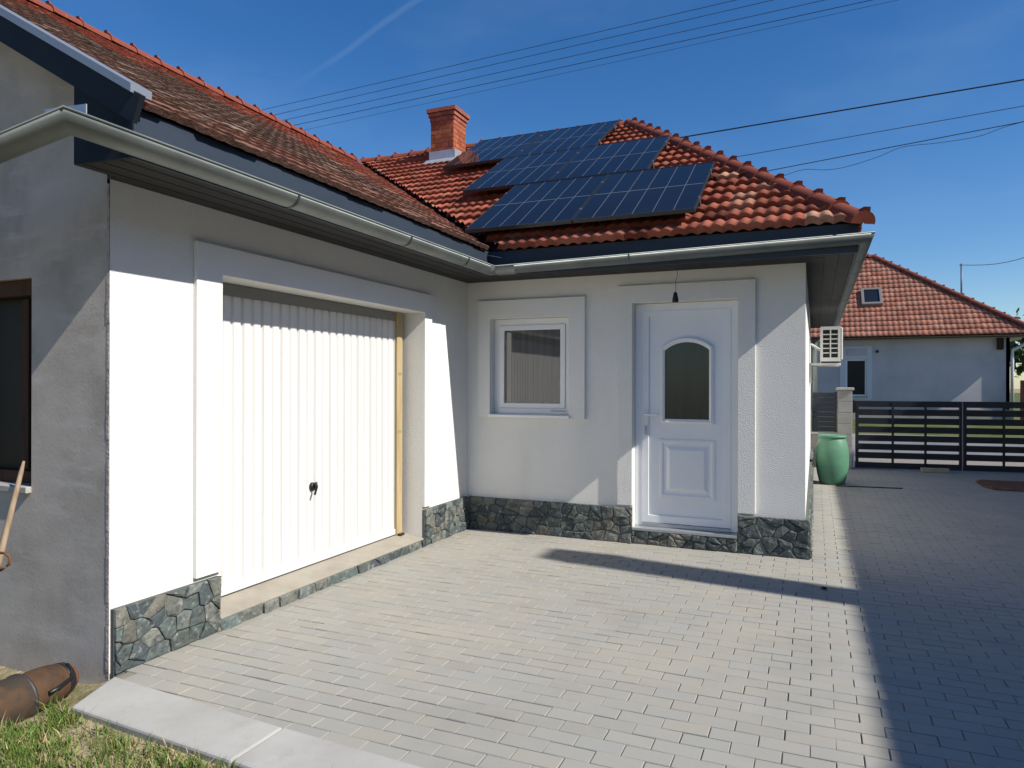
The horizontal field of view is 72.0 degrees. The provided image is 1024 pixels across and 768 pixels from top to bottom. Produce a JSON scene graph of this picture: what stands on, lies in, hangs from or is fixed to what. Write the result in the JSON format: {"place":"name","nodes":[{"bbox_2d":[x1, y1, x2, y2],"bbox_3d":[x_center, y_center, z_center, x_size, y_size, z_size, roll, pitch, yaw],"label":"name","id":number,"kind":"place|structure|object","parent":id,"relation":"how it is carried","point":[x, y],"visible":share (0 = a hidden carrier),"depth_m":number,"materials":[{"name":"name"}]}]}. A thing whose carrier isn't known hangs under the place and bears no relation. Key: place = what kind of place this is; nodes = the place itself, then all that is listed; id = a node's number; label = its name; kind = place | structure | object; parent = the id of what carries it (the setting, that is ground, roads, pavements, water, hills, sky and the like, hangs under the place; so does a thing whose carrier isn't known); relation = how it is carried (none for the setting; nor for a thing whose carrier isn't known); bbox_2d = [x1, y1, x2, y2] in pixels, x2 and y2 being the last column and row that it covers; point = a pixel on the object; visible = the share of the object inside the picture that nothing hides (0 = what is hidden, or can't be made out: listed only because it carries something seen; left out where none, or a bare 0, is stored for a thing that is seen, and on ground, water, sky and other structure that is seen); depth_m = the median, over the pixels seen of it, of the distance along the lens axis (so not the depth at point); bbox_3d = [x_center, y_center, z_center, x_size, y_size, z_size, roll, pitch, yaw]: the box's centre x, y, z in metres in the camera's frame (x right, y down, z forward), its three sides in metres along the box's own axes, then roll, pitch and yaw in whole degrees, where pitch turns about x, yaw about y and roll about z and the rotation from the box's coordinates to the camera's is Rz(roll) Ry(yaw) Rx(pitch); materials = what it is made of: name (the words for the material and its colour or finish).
{"place":"outdoors","nodes":[
{"label":"outdoors","id":0,"kind":"place"},
{"bbox_2d":[0,666,353,767],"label":"lawn","id":1,"kind":"structure","parent":0,"point":[79,692],"depth_m":3.04,"materials":[{"name":"plant"}]},
{"bbox_2d":[0,461,24,571],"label":"garden tool","id":2,"kind":"object","parent":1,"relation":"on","point":[7,526],"visible":1,"depth_m":3.75,"materials":[{"name":"brown wood"}]},
{"bbox_2d":[0,662,78,725],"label":"gas cylinder","id":3,"kind":"object","parent":1,"relation":"on","point":[19,693],"visible":0.96,"depth_m":3.27,"materials":[{"name":"paint"}]},
{"bbox_2d":[72,677,422,767],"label":"concrete edging","id":4,"kind":"object","parent":1,"relation":"on","point":[141,710],"visible":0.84,"depth_m":3.01,"materials":[{"name":"grey concrete"}]},
{"bbox_2d":[263,0,734,109],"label":"power line","id":5,"kind":"object","parent":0,"point":[510,52],"visible":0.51,"depth_m":20.19,"materials":[{"name":"grey metal"}]},
{"bbox_2d":[275,0,771,114],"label":"power line","id":6,"kind":"object","parent":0,"point":[541,53],"visible":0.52,"depth_m":19.78,"materials":[{"name":"grey metal"}]},
{"bbox_2d":[40,0,1023,388],"label":"sky","id":7,"kind":"structure","parent":0,"point":[937,208],"materials":[{"name":"blue"}]},
{"bbox_2d":[282,0,823,120],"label":"power line","id":8,"kind":"object","parent":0,"point":[574,55],"visible":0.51,"depth_m":19.30,"materials":[{"name":"grey metal"}]},
{"bbox_2d":[101,467,1023,767],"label":"paving","id":9,"kind":"structure","parent":0,"point":[377,659],"depth_m":3.97,"materials":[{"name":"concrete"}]},
{"bbox_2d":[811,392,837,466],"bbox_3d":[5.683,0.828,12.828,0.446,1.370,0.190,0,0,23],"label":"slatted fence","id":10,"kind":"object","parent":9,"relation":"on","point":[824,406],"visible":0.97,"depth_m":12.81,"materials":[{"name":"grey metal"}]},
{"bbox_2d":[816,434,848,484],"bbox_3d":[4.855,1.139,10.685,0.464,0.736,0.464,0,0,23],"label":"plastic barrel","id":11,"kind":"object","parent":9,"relation":"on","point":[832,458],"visible":1,"depth_m":10.51,"materials":[{"name":"green plastic"}]},
{"bbox_2d":[836,387,854,468],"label":"gate pillar","id":12,"kind":"structure","parent":9,"relation":"on","point":[844,410],"depth_m":12.55,"materials":[{"name":"concrete"}]},
{"bbox_2d":[836,485,902,488],"bbox_3d":[5.205,1.503,10.280,0.887,0.015,0.022,0,0,16],"label":"thin rod","id":13,"kind":"object","parent":9,"relation":"on","point":[869,487],"visible":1,"depth_m":10.27,"materials":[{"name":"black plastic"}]},
{"bbox_2d":[855,401,962,470],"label":"metal gate","id":14,"kind":"structure","parent":9,"relation":"on","point":[925,421],"depth_m":12.34,"materials":[{"name":"black metal"}]},
{"bbox_2d":[920,467,948,472],"bbox_3d":[7.242,1.476,12.074,0.420,0.071,0.100,0,0,16],"label":"wooden block","id":15,"kind":"object","parent":9,"relation":"on","point":[938,470],"depth_m":12.03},
{"bbox_2d":[963,402,1023,472],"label":"metal gate","id":16,"kind":"structure","parent":9,"relation":"on","point":[1003,449],"depth_m":11.99,"materials":[{"name":"black metal"}]},
{"bbox_2d":[976,480,1023,490],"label":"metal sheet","id":17,"kind":"object","parent":9,"relation":"on","point":[1005,485],"visible":1,"depth_m":10.44,"materials":[{"name":"brown metal"}]},
{"bbox_2d":[294,0,870,125],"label":"power line","id":18,"kind":"object","parent":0,"point":[598,59],"visible":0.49,"depth_m":19.13,"materials":[{"name":"grey metal"}]},
{"bbox_2d":[306,0,896,129],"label":"power line","id":19,"kind":"object","parent":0,"point":[617,61],"visible":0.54,"depth_m":18.89,"materials":[{"name":"grey metal"}]},
{"bbox_2d":[681,79,1023,137],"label":"power line","id":20,"kind":"object","parent":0,"point":[858,107],"visible":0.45,"depth_m":15.78,"materials":[{"name":"black metal"}]},
{"bbox_2d":[737,106,1022,156],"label":"power line","id":21,"kind":"object","parent":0,"point":[883,130],"visible":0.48,"depth_m":15.59,"materials":[{"name":"grey metal"}]},
{"bbox_2d":[767,121,1023,170],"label":"power line","id":22,"kind":"object","parent":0,"point":[897,145],"visible":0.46,"depth_m":15.48,"materials":[{"name":"grey metal"}]},
{"bbox_2d":[784,122,1021,175],"bbox_3d":[8.963,-5.125,15.293,6.641,0.898,0.012,0,0,23],"label":"power line","id":23,"kind":"object","parent":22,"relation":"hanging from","point":[901,147],"visible":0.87,"depth_m":15.47,"materials":[{"name":"grey metal"}]},
{"bbox_2d":[811,393,1023,437],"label":"verge","id":24,"kind":"structure","parent":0,"point":[1016,397],"depth_m":21.10,"materials":[{"name":"green plant"}]},
{"bbox_2d":[811,253,1023,419],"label":"street house","id":25,"kind":"structure","parent":24,"relation":"on","point":[908,335],"depth_m":23.38,"materials":[{"name":"white paint"}]},
{"bbox_2d":[846,349,867,397],"bbox_3d":[11.682,-0.369,23.921,0.730,1.650,0.170,0,0,23],"label":"window","id":26,"kind":"structure","parent":25,"relation":"in","point":[856,369],"depth_m":23.94,"materials":[{"name":"black glass"}]},
{"bbox_2d":[1008,307,1023,376],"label":"leafy tree","id":27,"kind":"object","parent":24,"relation":"on","point":[1019,355],"visible":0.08,"depth_m":28.04,"materials":[{"name":"green plant"}]},
{"bbox_2d":[1020,380,1023,419],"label":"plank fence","id":28,"kind":"object","parent":24,"relation":"on","point":[1021,393],"visible":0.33,"depth_m":21.70,"materials":[{"name":"brown wood"}]},
{"bbox_2d":[852,433,1023,466],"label":"roadside gravel","id":29,"kind":"structure","parent":0,"point":[988,463],"depth_m":13.96,"materials":[{"name":"grey gravel"}]},
{"bbox_2d":[859,441,1023,455],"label":"road","id":30,"kind":"structure","parent":0,"point":[945,452],"depth_m":16.26,"materials":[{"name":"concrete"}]},
{"label":"ground","id":31,"kind":"structure","parent":0,"visible":0},
{"bbox_2d":[0,0,875,683],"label":"house","id":32,"kind":"structure","parent":31,"relation":"on","point":[254,360],"depth_m":5.44,"materials":[{"name":"white paint"}]},
{"bbox_2d":[0,279,31,493],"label":"old window","id":33,"kind":"structure","parent":32,"relation":"in","point":[15,296],"depth_m":4.11,"materials":[{"name":"brown glass"}]},
{"bbox_2d":[219,283,395,596],"bbox_3d":[-1.513,0.363,5.415,0.098,2.043,2.262,0,0,23],"label":"garage door","id":34,"kind":"structure","parent":32,"relation":"in","point":[308,397],"depth_m":5.28,"materials":[{"name":"paint"}]},
{"bbox_2d":[442,131,546,169],"bbox_3d":[-0.219,-3.396,10.190,1.104,0.796,1.280,0,0,23],"label":"solar panel","id":35,"kind":"object","parent":32,"relation":"attached to","point":[491,150],"visible":0.84,"depth_m":10.08,"materials":[{"name":"glass"}]},
{"bbox_2d":[463,147,582,193],"bbox_3d":[0.171,-2.643,8.671,1.104,0.796,1.280,0,0,23],"label":"solar panel","id":36,"kind":"object","parent":32,"relation":"attached to","point":[510,172],"visible":0.87,"depth_m":8.56,"materials":[{"name":"glass"}]},
{"bbox_2d":[488,317,569,418],"bbox_3d":[0.194,-0.163,7.131,0.872,1.004,0.207,0,0,23],"label":"window","id":37,"kind":"structure","parent":32,"relation":"in","point":[531,356],"depth_m":7.16,"materials":[{"name":"white plastic"}]},
{"bbox_2d":[465,174,608,232],"bbox_3d":[0.294,-1.863,7.219,1.104,0.796,1.280,0,0,23],"label":"solar panel","id":38,"kind":"object","parent":32,"relation":"attached to","point":[554,203],"visible":0.88,"depth_m":7.09,"materials":[{"name":"glass"}]},
{"bbox_2d":[515,120,618,156],"bbox_3d":[0.792,-3.394,9.755,1.104,0.796,1.280,0,0,23],"label":"solar panel","id":39,"kind":"object","parent":32,"relation":"attached to","point":[583,136],"visible":0.86,"depth_m":9.70,"materials":[{"name":"glass"}]},
{"bbox_2d":[550,135,669,180],"bbox_3d":[1.182,-2.641,8.237,1.104,0.796,1.280,0,0,23],"label":"solar panel","id":40,"kind":"object","parent":32,"relation":"attached to","point":[625,156],"visible":0.94,"depth_m":8.16,"materials":[{"name":"glass"}]},
{"bbox_2d":[573,161,714,223],"bbox_3d":[1.304,-1.861,6.784,1.104,0.796,1.280,0,0,23],"label":"solar panel","id":41,"kind":"object","parent":32,"relation":"attached to","point":[671,190],"visible":0.98,"depth_m":6.65,"materials":[{"name":"glass"}]},
{"bbox_2d":[672,267,678,302],"bbox_3d":[1.462,-0.890,6.301,0.055,0.316,0.056,0,0,23],"label":"pendant socket","id":42,"kind":"object","parent":32,"relation":"hanging from","point":[675,298],"visible":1,"depth_m":6.29,"materials":[{"name":"black metal"}]},
{"bbox_2d":[632,300,737,538],"bbox_3d":[1.606,0.306,6.543,0.950,2.137,0.210,0,0,23],"label":"front door","id":43,"kind":"structure","parent":32,"relation":"in","point":[686,353],"depth_m":6.56,"materials":[{"name":"white plastic"}]},
{"bbox_2d":[809,326,842,382],"bbox_3d":[4.498,-0.400,10.101,0.428,0.780,0.934,0,0,23],"label":"air conditioner","id":44,"kind":"object","parent":32,"relation":"attached to","point":[830,349],"visible":1,"depth_m":9.67,"materials":[{"name":"beige metal"}]}
]}

